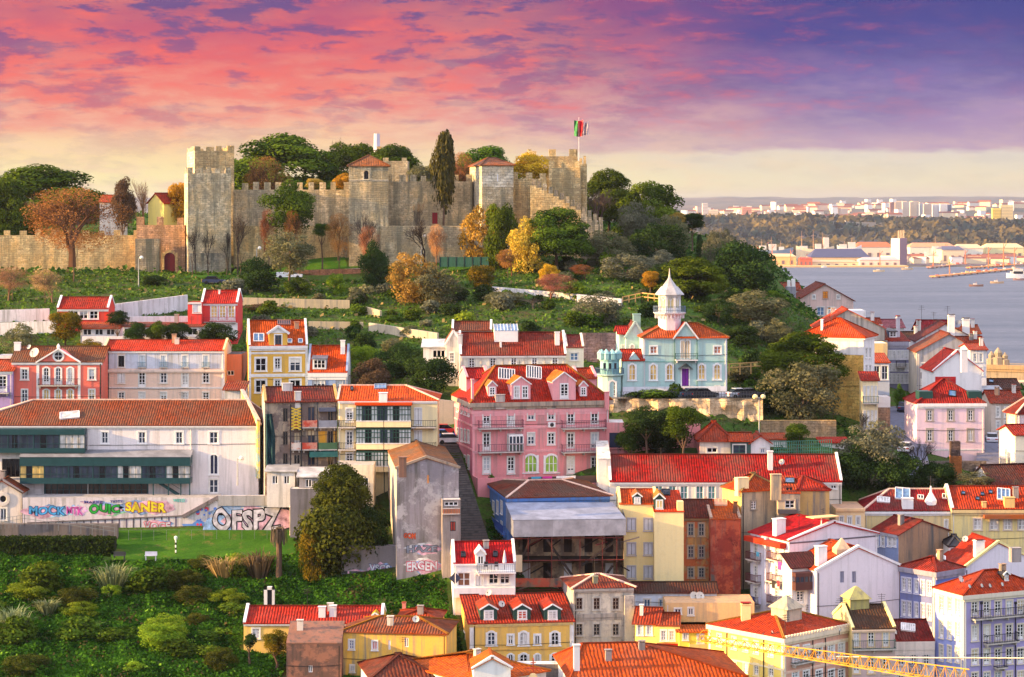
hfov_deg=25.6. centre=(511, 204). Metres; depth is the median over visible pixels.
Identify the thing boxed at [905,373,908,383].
window
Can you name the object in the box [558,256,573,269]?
shrub
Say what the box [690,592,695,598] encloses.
satellite dish
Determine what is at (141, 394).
window
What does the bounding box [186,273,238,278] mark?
lawn
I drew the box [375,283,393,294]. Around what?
shrub
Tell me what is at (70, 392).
window
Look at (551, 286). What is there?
bare tree
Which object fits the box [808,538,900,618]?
white flats
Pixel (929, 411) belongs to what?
window
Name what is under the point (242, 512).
mural wall
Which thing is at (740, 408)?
rocky wall
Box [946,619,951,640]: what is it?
window
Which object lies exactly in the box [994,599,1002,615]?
window
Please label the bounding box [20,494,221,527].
graffiti wall
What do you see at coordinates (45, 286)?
bare tree
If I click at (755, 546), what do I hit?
window
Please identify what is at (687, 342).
window
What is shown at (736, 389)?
parked car
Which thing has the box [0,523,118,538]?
ramp wall
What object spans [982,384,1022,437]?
lane house
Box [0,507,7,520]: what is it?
window
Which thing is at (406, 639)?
window
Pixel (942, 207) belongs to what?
tower block
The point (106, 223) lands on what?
gabled house
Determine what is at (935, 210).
tower block
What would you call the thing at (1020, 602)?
window
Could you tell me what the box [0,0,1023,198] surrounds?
sky
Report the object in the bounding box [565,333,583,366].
side house
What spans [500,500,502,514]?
window
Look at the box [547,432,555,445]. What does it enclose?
window
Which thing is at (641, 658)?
roof
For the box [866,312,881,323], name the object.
lane house
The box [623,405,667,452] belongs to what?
leafy tree
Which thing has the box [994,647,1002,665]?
window
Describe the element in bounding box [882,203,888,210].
house
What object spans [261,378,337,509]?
derelict block
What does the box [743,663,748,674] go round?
window
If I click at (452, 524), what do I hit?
window
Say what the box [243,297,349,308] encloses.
retaining wall
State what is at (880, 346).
cream wall house
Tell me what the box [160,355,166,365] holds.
window
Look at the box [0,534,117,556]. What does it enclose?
hedge
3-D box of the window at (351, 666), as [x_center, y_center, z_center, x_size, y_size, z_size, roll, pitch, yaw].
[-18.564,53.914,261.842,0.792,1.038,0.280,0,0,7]
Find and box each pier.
[927,262,969,268]
[929,267,1019,277]
[966,262,1022,268]
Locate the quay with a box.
[778,264,1023,266]
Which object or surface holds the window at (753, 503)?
in the old beige house at (750, 492)
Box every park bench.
[113,551,125,560]
[144,551,156,560]
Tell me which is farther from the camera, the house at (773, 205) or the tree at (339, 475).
the house at (773, 205)
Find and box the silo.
[891,230,906,264]
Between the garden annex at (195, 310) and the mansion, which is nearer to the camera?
the mansion
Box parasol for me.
[503,550,506,569]
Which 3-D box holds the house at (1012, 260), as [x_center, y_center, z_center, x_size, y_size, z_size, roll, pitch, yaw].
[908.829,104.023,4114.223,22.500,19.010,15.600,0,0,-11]
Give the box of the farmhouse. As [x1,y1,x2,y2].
[243,589,385,652]
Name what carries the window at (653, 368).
in the villa
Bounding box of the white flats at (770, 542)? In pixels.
[744,509,879,612]
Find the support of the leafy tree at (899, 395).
on the terrain at (484, 505)
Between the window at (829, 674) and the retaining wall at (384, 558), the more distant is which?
the retaining wall at (384, 558)
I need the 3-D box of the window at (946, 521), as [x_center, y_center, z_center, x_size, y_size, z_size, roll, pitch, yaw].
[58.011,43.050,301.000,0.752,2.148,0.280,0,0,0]
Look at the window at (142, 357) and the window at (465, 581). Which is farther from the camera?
the window at (142, 357)
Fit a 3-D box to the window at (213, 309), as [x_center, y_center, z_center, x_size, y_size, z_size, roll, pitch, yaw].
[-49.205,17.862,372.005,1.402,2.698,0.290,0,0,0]
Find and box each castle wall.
[0,229,136,270]
[135,239,160,272]
[137,217,185,271]
[231,182,348,263]
[233,226,348,266]
[381,226,466,265]
[389,174,472,247]
[513,172,546,252]
[530,179,602,259]
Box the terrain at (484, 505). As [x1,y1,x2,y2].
[0,217,1023,676]
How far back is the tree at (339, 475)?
293.21 m
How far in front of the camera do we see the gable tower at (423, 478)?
287.40 m
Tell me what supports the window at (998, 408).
in the lane house at (998, 400)
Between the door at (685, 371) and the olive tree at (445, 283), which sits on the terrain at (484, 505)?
the olive tree at (445, 283)
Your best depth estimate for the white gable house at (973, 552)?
286.07 m
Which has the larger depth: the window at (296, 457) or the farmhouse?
the window at (296, 457)
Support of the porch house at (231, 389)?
on the terrain at (484, 505)
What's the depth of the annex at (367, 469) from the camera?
303.00 m
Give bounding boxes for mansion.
[451,358,612,497]
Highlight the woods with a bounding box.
[603,210,1023,255]
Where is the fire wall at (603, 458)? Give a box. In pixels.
[595,440,610,492]
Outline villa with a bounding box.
[637,268,729,398]
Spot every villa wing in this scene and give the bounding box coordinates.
[614,314,640,349]
[619,348,644,395]
[624,319,642,347]
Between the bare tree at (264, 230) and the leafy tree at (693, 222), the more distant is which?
the leafy tree at (693, 222)
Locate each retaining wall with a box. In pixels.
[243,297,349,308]
[309,321,362,329]
[341,544,394,573]
[363,306,381,317]
[369,323,438,338]
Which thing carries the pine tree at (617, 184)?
on the terrain at (484, 505)
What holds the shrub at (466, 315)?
on the terrain at (484, 505)
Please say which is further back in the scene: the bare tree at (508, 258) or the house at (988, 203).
the house at (988, 203)
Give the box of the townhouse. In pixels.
[246,318,307,406]
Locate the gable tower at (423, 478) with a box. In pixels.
[387,439,460,579]
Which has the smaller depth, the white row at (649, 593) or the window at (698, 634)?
the window at (698, 634)
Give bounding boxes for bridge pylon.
[374,134,379,151]
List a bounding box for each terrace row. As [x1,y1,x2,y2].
[857,476,950,528]
[944,479,1023,551]
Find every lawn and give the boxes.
[110,528,298,560]
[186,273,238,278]
[242,257,346,274]
[390,262,475,276]
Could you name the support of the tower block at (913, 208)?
on the bank
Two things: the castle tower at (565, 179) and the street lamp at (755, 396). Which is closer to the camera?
the street lamp at (755, 396)
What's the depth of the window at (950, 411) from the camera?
330.22 m
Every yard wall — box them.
[289,506,296,538]
[290,487,320,536]
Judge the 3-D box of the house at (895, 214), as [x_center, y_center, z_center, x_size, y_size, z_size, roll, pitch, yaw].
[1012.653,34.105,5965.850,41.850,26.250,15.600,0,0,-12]
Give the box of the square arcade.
[986,347,1023,379]
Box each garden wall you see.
[0,308,49,321]
[0,321,54,335]
[82,336,220,344]
[115,295,187,315]
[126,316,187,321]
[295,269,369,274]
[439,399,454,423]
[582,333,615,362]
[624,423,699,452]
[760,420,835,437]
[930,461,985,471]
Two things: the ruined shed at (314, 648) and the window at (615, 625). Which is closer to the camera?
the ruined shed at (314, 648)
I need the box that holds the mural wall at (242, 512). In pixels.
[203,495,288,529]
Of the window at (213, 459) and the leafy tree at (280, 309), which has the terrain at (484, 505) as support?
the leafy tree at (280, 309)
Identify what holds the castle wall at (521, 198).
on the terrain at (484, 505)
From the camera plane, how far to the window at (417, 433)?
309.08 m
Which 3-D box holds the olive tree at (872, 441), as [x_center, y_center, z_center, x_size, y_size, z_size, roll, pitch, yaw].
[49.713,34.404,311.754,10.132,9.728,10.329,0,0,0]
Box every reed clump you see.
[0,603,34,627]
[32,598,60,615]
[87,560,137,592]
[202,553,250,578]
[240,548,275,578]
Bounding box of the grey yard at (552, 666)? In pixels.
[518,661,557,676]
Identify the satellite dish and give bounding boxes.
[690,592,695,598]
[696,592,703,598]
[955,320,961,326]
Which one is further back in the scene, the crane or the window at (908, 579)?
the window at (908, 579)
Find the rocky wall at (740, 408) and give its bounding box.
[610,396,762,421]
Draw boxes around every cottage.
[307,340,350,393]
[444,328,458,385]
[632,604,664,642]
[656,611,680,645]
[675,622,707,648]
[694,420,730,452]
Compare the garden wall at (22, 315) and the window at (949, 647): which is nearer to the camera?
the window at (949, 647)
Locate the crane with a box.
[696,630,969,676]
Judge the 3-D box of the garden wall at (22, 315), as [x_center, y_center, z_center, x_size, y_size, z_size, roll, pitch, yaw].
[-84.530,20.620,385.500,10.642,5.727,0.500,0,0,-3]
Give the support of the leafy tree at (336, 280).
on the terrain at (484, 505)
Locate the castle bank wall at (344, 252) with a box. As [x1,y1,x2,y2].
[341,236,346,257]
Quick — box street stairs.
[441,445,488,540]
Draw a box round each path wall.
[493,287,576,299]
[577,294,621,304]
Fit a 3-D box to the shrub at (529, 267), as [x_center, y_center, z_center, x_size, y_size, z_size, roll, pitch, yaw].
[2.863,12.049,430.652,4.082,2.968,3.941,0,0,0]
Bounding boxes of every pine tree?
[0,163,105,234]
[0,176,37,234]
[234,132,347,189]
[318,141,375,189]
[369,143,423,180]
[456,145,522,180]
[525,206,596,266]
[587,168,636,231]
[610,180,689,236]
[639,262,689,296]
[653,256,731,298]
[757,330,851,399]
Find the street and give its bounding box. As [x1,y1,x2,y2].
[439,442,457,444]
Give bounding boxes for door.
[432,213,436,223]
[608,432,623,448]
[681,367,689,385]
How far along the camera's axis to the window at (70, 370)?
350.06 m
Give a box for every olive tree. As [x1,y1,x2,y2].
[0,322,39,353]
[262,230,317,291]
[414,263,465,305]
[483,291,526,303]
[571,293,623,324]
[585,230,636,265]
[599,253,656,280]
[615,199,663,252]
[627,221,689,258]
[643,249,674,269]
[648,214,691,257]
[699,298,740,325]
[701,227,742,270]
[712,289,791,326]
[755,360,842,419]
[758,373,796,414]
[760,319,793,345]
[834,418,908,486]
[952,471,994,484]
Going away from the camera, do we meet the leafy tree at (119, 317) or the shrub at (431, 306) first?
the leafy tree at (119, 317)
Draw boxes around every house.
[0,359,15,408]
[9,340,110,403]
[57,295,115,331]
[99,194,126,234]
[104,334,231,398]
[146,192,181,224]
[201,288,242,343]
[222,381,249,398]
[339,615,459,675]
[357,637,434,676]
[397,601,447,617]
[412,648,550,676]
[449,538,515,614]
[451,316,491,333]
[457,319,566,370]
[460,590,575,660]
[487,477,613,539]
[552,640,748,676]
[560,558,636,643]
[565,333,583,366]
[608,450,842,519]
[616,486,655,580]
[652,488,684,580]
[663,594,753,621]
[681,498,713,580]
[695,206,701,212]
[704,496,740,593]
[705,595,848,676]
[720,471,775,589]
[723,210,733,213]
[731,207,740,210]
[760,205,769,209]
[770,202,776,209]
[770,474,800,517]
[777,205,783,209]
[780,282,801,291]
[780,551,814,611]
[785,205,803,211]
[792,208,806,212]
[796,281,855,316]
[804,206,818,211]
[804,309,878,420]
[807,202,820,205]
[810,306,886,341]
[811,210,823,213]
[813,203,827,209]
[827,309,865,317]
[830,502,864,527]
[831,207,837,213]
[832,586,895,676]
[833,206,851,210]
[838,209,847,213]
[858,371,879,434]
[865,205,871,211]
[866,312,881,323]
[867,209,879,213]
[870,514,951,598]
[874,204,881,208]
[874,341,886,355]
[874,353,890,395]
[878,323,888,342]
[881,319,905,330]
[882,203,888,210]
[886,213,902,216]
[886,315,910,390]
[894,209,901,212]
[897,549,966,638]
[901,325,918,337]
[903,377,986,460]
[907,327,963,393]
[908,314,969,346]
[910,254,923,256]
[910,257,929,263]
[911,305,955,330]
[914,256,926,263]
[920,347,983,390]
[927,255,937,262]
[930,202,948,203]
[931,563,1023,676]
[939,211,959,217]
[944,532,1023,577]
[949,257,962,263]
[952,256,986,263]
[954,204,964,207]
[955,330,986,351]
[956,213,965,217]
[956,319,981,335]
[958,337,988,384]
[964,254,980,256]
[966,206,974,210]
[967,202,979,205]
[975,206,986,210]
[977,200,991,206]
[977,210,985,215]
[981,255,1006,263]
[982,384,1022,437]
[982,385,1001,391]
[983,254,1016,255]
[986,378,1021,388]
[990,257,1010,263]
[996,423,1023,462]
[999,200,1008,203]
[1002,397,1023,423]
[1007,256,1016,263]
[1014,202,1023,207]
[1017,256,1023,262]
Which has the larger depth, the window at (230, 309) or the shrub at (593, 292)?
the shrub at (593, 292)
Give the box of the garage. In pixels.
[606,419,623,452]
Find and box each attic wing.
[458,365,486,390]
[572,366,597,385]
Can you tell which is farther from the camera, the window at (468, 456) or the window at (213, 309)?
the window at (213, 309)
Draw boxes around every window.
[0,375,6,391]
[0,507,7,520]
[1,457,19,477]
[19,367,29,380]
[21,389,27,401]
[42,366,49,384]
[42,388,49,398]
[44,484,147,493]
[54,366,61,384]
[54,388,61,398]
[66,366,73,384]
[66,388,73,398]
[79,311,88,319]
[83,329,90,334]
[87,367,96,380]
[88,311,98,319]
[88,389,95,398]
[95,329,102,334]
[100,430,109,444]
[107,329,114,334]
[117,355,125,367]
[117,373,125,383]
[117,391,124,398]
[136,430,146,444]
[138,355,145,365]
[138,373,145,387]
[138,391,145,398]
[159,373,167,383]
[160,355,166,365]
[160,391,166,398]
[174,430,183,444]
[181,355,188,365]
[181,373,188,387]
[181,391,188,398]
[188,328,196,334]
[192,303,201,313]
[201,373,209,383]
[202,355,209,365]
[202,391,209,398]
[207,430,219,444]
[208,453,219,475]
[208,478,218,493]
[210,306,217,320]
[218,306,226,320]
[227,306,235,320]
[251,627,260,639]
[254,357,267,371]
[254,378,266,393]
[272,476,277,483]
[273,357,281,371]
[273,378,281,385]
[283,408,287,421]
[283,431,287,444]
[283,453,287,463]
[284,476,288,483]
[288,357,301,371]
[289,378,301,385]
[294,433,299,442]
[294,455,299,463]
[306,479,311,486]
[308,407,314,419]
[308,430,314,442]
[308,452,314,464]
[312,380,325,384]
[328,412,332,419]
[328,431,332,442]
[328,457,332,464]
[336,380,343,393]
[345,407,353,422]
[345,430,353,448]
[345,452,353,460]
[347,639,355,650]
[349,664,355,672]
[363,170,369,179]
[371,640,378,651]
[388,640,390,649]
[405,638,408,646]
[414,407,422,425]
[414,430,421,441]
[433,350,444,357]
[444,502,457,505]
[449,352,454,362]
[450,521,455,530]
[456,571,471,586]
[460,428,462,442]
[466,429,469,443]
[467,454,469,469]
[468,358,474,366]
[474,573,483,586]
[482,414,490,427]
[482,432,490,450]
[482,456,490,474]
[485,630,497,646]
[487,574,498,584]
[489,358,496,367]
[492,500,494,514]
[496,500,498,514]
[499,574,510,584]
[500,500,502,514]
[506,456,514,474]
[506,633,515,645]
[507,409,514,425]
[507,433,514,449]
[507,653,514,660]
[510,358,516,363]
[517,630,529,646]
[518,652,528,660]
[522,453,539,473]
[526,409,535,420]
[526,432,534,445]
[531,358,537,363]
[533,633,541,645]
[533,653,540,660]
[543,453,559,473]
[547,408,555,420]
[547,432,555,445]
[548,630,561,646]
[549,652,556,660]
[552,358,557,363]
[566,456,574,474]
[567,412,574,427]
[567,432,575,450]
[569,352,578,360]
[576,596,583,610]
[576,622,583,636]
[590,412,598,426]
[590,432,598,450]
[590,456,595,467]
[592,596,601,610]
[592,622,601,636]
[608,379,616,398]
[611,596,620,610]
[611,622,620,636]
[626,517,636,531]
[626,542,636,555]
[627,363,636,380]
[627,565,636,579]
[636,625,643,635]
[643,517,652,531]
[643,542,652,555]
[643,565,652,579]
[643,598,650,605]
[645,625,652,635]
[648,363,657,380]
[649,345,657,354]
[658,598,662,606]
[659,629,667,641]
[665,363,673,380]
[668,486,676,489]
[668,629,675,641]
[674,607,682,614]
[679,486,688,497]
[680,339,684,358]
[682,633,688,640]
[685,339,690,358]
[687,522,694,536]
[687,545,694,558]
[687,567,694,578]
[687,607,694,615]
[695,486,703,497]
[696,633,704,643]
[697,363,706,380]
[697,522,705,536]
[697,545,705,558]
[697,567,705,578]
[706,447,717,452]
[707,486,715,498]
[712,363,721,380]
[713,345,721,354]
[715,632,722,647]
[730,635,737,650]
[732,444,746,452]
[742,638,748,652]
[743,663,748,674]
[750,500,757,510]
[752,640,759,654]
[752,662,759,676]
[753,543,757,558]
[753,564,757,580]
[753,586,757,602]
[759,447,765,452]
[767,643,773,657]
[768,664,773,676]
[773,548,778,559]
[773,564,778,580]
[773,586,778,601]
[784,499,795,508]
[791,644,799,662]
[792,671,798,676]
[796,590,804,604]
[803,643,809,660]
[803,669,809,676]
[815,642,822,660]
[815,668,822,676]
[816,306,824,315]
[822,291,828,298]
[827,645,835,659]
[827,668,834,676]
[838,641,845,659]
[838,668,844,676]
[839,515,843,521]
[840,571,843,581]
[847,515,851,523]
[852,571,855,581]
[852,633,860,647]
[852,657,860,674]
[855,515,860,525]
[863,386,865,401]
[865,347,867,358]
[867,386,869,401]
[867,410,869,427]
[867,633,875,647]
[867,656,875,674]
[871,386,873,401]
[871,410,873,427]
[874,365,880,380]
[874,386,876,401]
[874,410,876,427]
[879,535,884,547]
[881,365,888,380]
[881,632,890,647]
[881,658,890,674]
[886,537,891,547]
[888,350,891,359]
[891,538,896,547]
[892,350,896,359]
[892,363,896,371]
[892,373,896,383]
[896,350,899,359]
[896,373,899,383]
[897,655,905,665]
[900,350,904,359]
[900,373,904,383]
[900,576,905,592]
[900,599,905,617]
[905,350,908,359]
[905,363,908,371]
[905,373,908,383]
[906,577,911,593]
[906,600,911,617]
[910,655,917,665]
[913,578,918,594]
[914,601,918,617]
[919,579,925,595]
[920,602,925,617]
[922,655,930,665]
[925,408,934,421]
[925,428,934,441]
[926,580,931,596]
[927,603,931,621]
[938,595,943,613]
[938,619,943,639]
[938,643,943,661]
[939,668,943,676]
[944,519,948,528]
[946,408,955,421]
[946,428,954,441]
[946,596,951,614]
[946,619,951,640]
[946,644,951,662]
[947,669,951,676]
[954,598,959,615]
[954,620,959,641]
[954,645,959,663]
[966,408,975,421]
[966,428,975,441]
[971,601,979,616]
[971,624,979,642]
[971,648,979,665]
[971,671,978,676]
[972,353,977,362]
[972,517,982,530]
[978,353,983,362]
[983,600,991,616]
[983,623,991,641]
[983,647,991,665]
[983,670,990,676]
[989,519,998,530]
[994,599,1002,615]
[994,623,1001,641]
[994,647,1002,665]
[994,670,1001,676]
[995,406,1000,417]
[995,420,1000,431]
[1002,519,1012,530]
[1005,599,1013,614]
[1005,623,1013,640]
[1005,647,1013,664]
[1005,670,1013,676]
[1016,646,1023,664]
[1017,519,1023,530]
[1017,599,1023,613]
[1017,623,1023,640]
[1017,670,1023,676]
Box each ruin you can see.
[505,502,638,591]
[949,441,961,479]
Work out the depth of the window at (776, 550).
286.34 m
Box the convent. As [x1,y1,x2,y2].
[0,399,262,494]
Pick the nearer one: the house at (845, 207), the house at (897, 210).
the house at (897, 210)
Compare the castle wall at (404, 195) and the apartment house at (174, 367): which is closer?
the apartment house at (174, 367)
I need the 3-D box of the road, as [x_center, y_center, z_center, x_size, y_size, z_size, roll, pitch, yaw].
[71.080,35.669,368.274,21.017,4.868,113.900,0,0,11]
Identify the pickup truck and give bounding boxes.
[276,271,302,278]
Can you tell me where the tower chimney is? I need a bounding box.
[785,279,795,297]
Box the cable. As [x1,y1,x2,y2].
[836,656,1023,658]
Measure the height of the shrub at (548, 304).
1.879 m
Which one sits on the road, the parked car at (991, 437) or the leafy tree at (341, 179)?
the parked car at (991, 437)
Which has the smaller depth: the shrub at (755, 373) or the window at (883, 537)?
the window at (883, 537)
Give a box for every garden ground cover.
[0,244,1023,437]
[656,398,969,491]
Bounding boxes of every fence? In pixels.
[0,515,114,535]
[128,530,254,539]
[439,256,487,268]
[620,391,757,401]
[622,292,657,302]
[728,361,762,374]
[774,439,831,452]
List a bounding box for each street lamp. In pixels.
[138,256,142,286]
[237,456,243,485]
[753,394,765,432]
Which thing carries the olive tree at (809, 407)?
on the terrain at (484, 505)
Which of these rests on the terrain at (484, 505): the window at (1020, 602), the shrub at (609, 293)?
the shrub at (609, 293)
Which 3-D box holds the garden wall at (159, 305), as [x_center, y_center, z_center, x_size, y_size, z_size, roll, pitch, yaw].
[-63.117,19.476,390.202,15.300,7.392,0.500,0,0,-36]
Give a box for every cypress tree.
[429,129,455,225]
[696,234,702,258]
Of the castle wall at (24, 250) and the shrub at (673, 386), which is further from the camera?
the castle wall at (24, 250)
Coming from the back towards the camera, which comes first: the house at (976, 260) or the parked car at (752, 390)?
the house at (976, 260)
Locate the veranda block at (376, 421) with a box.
[337,373,441,495]
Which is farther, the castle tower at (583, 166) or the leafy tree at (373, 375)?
the castle tower at (583, 166)
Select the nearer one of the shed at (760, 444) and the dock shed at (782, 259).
the shed at (760, 444)
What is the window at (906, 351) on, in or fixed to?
in the street house at (898, 341)
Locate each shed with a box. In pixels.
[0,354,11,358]
[264,464,299,506]
[286,619,344,676]
[296,467,330,487]
[421,339,445,379]
[470,647,512,676]
[727,432,753,452]
[748,431,772,452]
[760,432,786,446]
[772,254,795,264]
[797,260,858,264]
[798,257,812,264]
[805,249,869,260]
[816,437,847,448]
[856,242,890,256]
[857,257,899,264]
[907,243,952,253]
[936,246,963,262]
[942,533,961,552]
[954,244,982,254]
[969,463,1023,484]
[981,243,1023,255]
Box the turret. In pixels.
[595,349,623,406]
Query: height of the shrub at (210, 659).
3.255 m
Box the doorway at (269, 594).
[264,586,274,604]
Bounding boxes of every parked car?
[202,276,224,283]
[439,423,454,432]
[439,429,455,435]
[439,433,457,443]
[668,388,684,398]
[682,388,706,398]
[692,388,717,398]
[725,388,752,397]
[738,388,764,397]
[897,402,903,410]
[897,441,914,452]
[985,432,998,441]
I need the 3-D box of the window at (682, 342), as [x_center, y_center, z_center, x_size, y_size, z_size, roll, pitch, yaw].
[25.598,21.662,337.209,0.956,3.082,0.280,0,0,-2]
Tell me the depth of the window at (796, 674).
259.51 m
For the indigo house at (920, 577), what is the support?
on the terrain at (484, 505)
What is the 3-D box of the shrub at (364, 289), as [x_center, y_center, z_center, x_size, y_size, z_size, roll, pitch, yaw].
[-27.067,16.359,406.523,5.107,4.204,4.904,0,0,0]
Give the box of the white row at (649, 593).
[630,566,718,632]
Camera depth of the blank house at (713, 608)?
276.00 m
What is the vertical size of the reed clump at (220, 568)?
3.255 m
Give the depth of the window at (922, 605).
278.55 m
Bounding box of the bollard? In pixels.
[174,536,177,553]
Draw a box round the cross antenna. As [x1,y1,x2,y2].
[526,658,539,676]
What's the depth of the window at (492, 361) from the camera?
343.29 m
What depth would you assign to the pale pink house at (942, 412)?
330.37 m
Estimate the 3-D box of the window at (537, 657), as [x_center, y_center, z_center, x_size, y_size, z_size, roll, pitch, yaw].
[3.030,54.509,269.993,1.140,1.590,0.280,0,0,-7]
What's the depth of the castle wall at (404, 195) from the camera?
454.74 m
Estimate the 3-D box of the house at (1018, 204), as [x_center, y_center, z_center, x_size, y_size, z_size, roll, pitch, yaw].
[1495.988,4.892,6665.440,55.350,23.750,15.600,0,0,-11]
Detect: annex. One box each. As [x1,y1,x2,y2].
[79,322,122,341]
[120,314,205,335]
[188,301,202,323]
[227,351,246,380]
[338,461,375,509]
[441,497,460,578]
[795,475,831,519]
[878,395,889,433]
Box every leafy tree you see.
[48,311,82,344]
[77,338,102,344]
[105,310,129,335]
[109,176,137,234]
[123,321,146,338]
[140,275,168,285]
[143,320,168,338]
[164,322,193,338]
[167,182,183,221]
[194,321,240,343]
[237,256,281,291]
[243,303,283,309]
[256,180,316,267]
[262,628,287,670]
[275,305,285,311]
[283,277,311,294]
[291,484,389,578]
[298,524,325,582]
[305,178,322,188]
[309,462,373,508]
[311,223,330,268]
[326,273,346,294]
[332,173,348,189]
[346,292,365,303]
[349,357,392,383]
[350,344,377,377]
[350,502,390,554]
[357,240,391,291]
[372,342,422,377]
[378,315,403,321]
[402,356,458,393]
[406,165,433,180]
[466,265,495,286]
[472,284,497,300]
[483,203,519,269]
[513,152,549,178]
[538,263,560,280]
[614,422,649,452]
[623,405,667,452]
[639,420,695,452]
[641,271,658,292]
[659,405,705,452]
[669,212,684,222]
[682,213,705,250]
[712,239,779,292]
[722,324,760,345]
[783,423,810,452]
[838,444,890,491]
[861,452,924,490]
[892,384,905,407]
[911,460,957,487]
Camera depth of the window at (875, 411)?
336.08 m
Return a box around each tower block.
[702,203,707,214]
[708,209,717,214]
[742,207,751,214]
[889,202,894,212]
[895,202,901,208]
[902,202,908,216]
[909,202,918,215]
[919,203,922,215]
[923,204,931,216]
[932,204,938,216]
[939,204,946,210]
[991,208,1000,218]
[1000,205,1012,219]
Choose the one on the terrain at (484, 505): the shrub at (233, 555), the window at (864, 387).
the shrub at (233, 555)
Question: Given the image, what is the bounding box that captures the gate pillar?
[999,456,1006,462]
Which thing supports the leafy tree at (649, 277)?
on the terrain at (484, 505)
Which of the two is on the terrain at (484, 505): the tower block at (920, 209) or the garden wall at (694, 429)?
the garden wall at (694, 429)
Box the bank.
[23,196,1023,266]
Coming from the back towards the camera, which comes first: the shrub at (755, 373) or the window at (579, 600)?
the shrub at (755, 373)
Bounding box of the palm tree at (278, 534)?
[270,525,287,577]
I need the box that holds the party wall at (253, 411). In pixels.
[240,389,259,477]
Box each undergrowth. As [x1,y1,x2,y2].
[0,517,524,676]
[0,526,490,676]
[0,537,490,676]
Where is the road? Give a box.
[890,406,998,474]
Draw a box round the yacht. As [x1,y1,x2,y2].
[1006,269,1023,277]
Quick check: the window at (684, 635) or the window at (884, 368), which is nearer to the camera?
the window at (684, 635)
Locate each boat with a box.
[969,282,982,286]
[990,280,1003,282]
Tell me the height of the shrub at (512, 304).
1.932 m
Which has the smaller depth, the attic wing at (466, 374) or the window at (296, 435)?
the window at (296, 435)
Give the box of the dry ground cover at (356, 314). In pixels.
[1,239,842,425]
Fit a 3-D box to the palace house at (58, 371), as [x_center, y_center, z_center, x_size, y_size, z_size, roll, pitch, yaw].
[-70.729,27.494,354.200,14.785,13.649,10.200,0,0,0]
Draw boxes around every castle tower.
[184,167,230,272]
[187,146,233,182]
[347,155,390,266]
[383,158,408,180]
[467,157,515,256]
[527,149,577,192]
[549,161,580,209]
[580,156,586,216]
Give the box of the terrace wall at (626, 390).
[623,386,725,398]
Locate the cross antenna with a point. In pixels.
(533, 674)
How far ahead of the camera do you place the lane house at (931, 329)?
405.83 m
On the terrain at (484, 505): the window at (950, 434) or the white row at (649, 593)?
the white row at (649, 593)
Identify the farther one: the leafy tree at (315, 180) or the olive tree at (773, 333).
the leafy tree at (315, 180)
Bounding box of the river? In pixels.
[782,267,1023,362]
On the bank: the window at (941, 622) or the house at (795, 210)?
the house at (795, 210)
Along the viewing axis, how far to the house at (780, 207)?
7022.28 m
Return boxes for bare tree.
[0,266,30,299]
[19,187,132,281]
[29,269,63,302]
[130,177,147,224]
[184,226,201,274]
[201,230,215,274]
[219,230,232,274]
[230,212,249,274]
[242,156,291,189]
[259,208,277,263]
[284,209,302,270]
[325,213,354,268]
[350,213,379,273]
[358,225,380,272]
[402,218,426,265]
[412,201,424,225]
[427,224,446,263]
[454,151,472,180]
[495,249,520,275]
[520,299,540,308]
[535,273,576,298]
[569,264,595,279]
[587,189,616,223]
[850,413,870,437]
[907,437,936,487]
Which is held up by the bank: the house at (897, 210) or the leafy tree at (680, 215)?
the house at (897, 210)
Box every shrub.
[0,603,16,614]
[0,615,39,645]
[1,653,52,676]
[4,580,53,599]
[19,560,64,590]
[50,586,98,608]
[51,615,100,640]
[59,601,99,616]
[69,583,96,596]
[95,627,125,642]
[101,584,121,597]
[115,626,139,638]
[123,660,150,671]
[124,566,169,593]
[136,622,186,650]
[138,612,189,640]
[159,637,201,657]
[166,568,206,590]
[172,585,215,606]
[184,612,213,623]
[187,554,218,571]
[196,644,230,659]
[197,627,231,641]
[202,646,239,672]
[207,588,248,603]
[218,602,245,618]
[220,552,247,565]
[221,277,246,294]
[226,563,248,579]
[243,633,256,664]
[250,314,271,319]
[255,300,277,315]
[307,326,318,336]
[311,293,325,299]
[345,325,360,340]
[348,284,375,300]
[350,303,367,315]
[350,320,362,328]
[351,294,364,304]
[352,331,376,346]
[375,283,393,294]
[381,337,400,350]
[386,289,398,296]
[386,309,398,315]
[399,325,417,335]
[403,307,424,320]
[419,299,440,313]
[419,319,432,327]
[439,303,460,316]
[450,310,476,328]
[453,288,469,300]
[490,293,515,310]
[505,302,514,310]
[508,258,528,271]
[517,261,536,271]
[520,321,539,330]
[530,294,543,302]
[542,300,555,309]
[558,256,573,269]
[558,271,573,281]
[563,260,577,270]
[563,282,587,299]
[563,310,583,326]
[573,271,583,279]
[582,312,608,327]
[587,259,596,265]
[587,289,606,296]
[598,252,621,268]
[603,291,616,297]
[621,316,632,324]
[624,391,647,398]
[635,288,645,294]
[637,301,657,317]
[639,389,672,398]
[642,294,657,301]
[663,383,682,398]
[693,305,705,311]
[718,295,738,306]
[727,288,739,295]
[727,363,753,382]
[739,288,750,294]
[741,350,760,363]
[742,281,761,295]
[743,367,760,379]
[743,378,755,385]
[748,320,768,340]
[772,292,785,297]

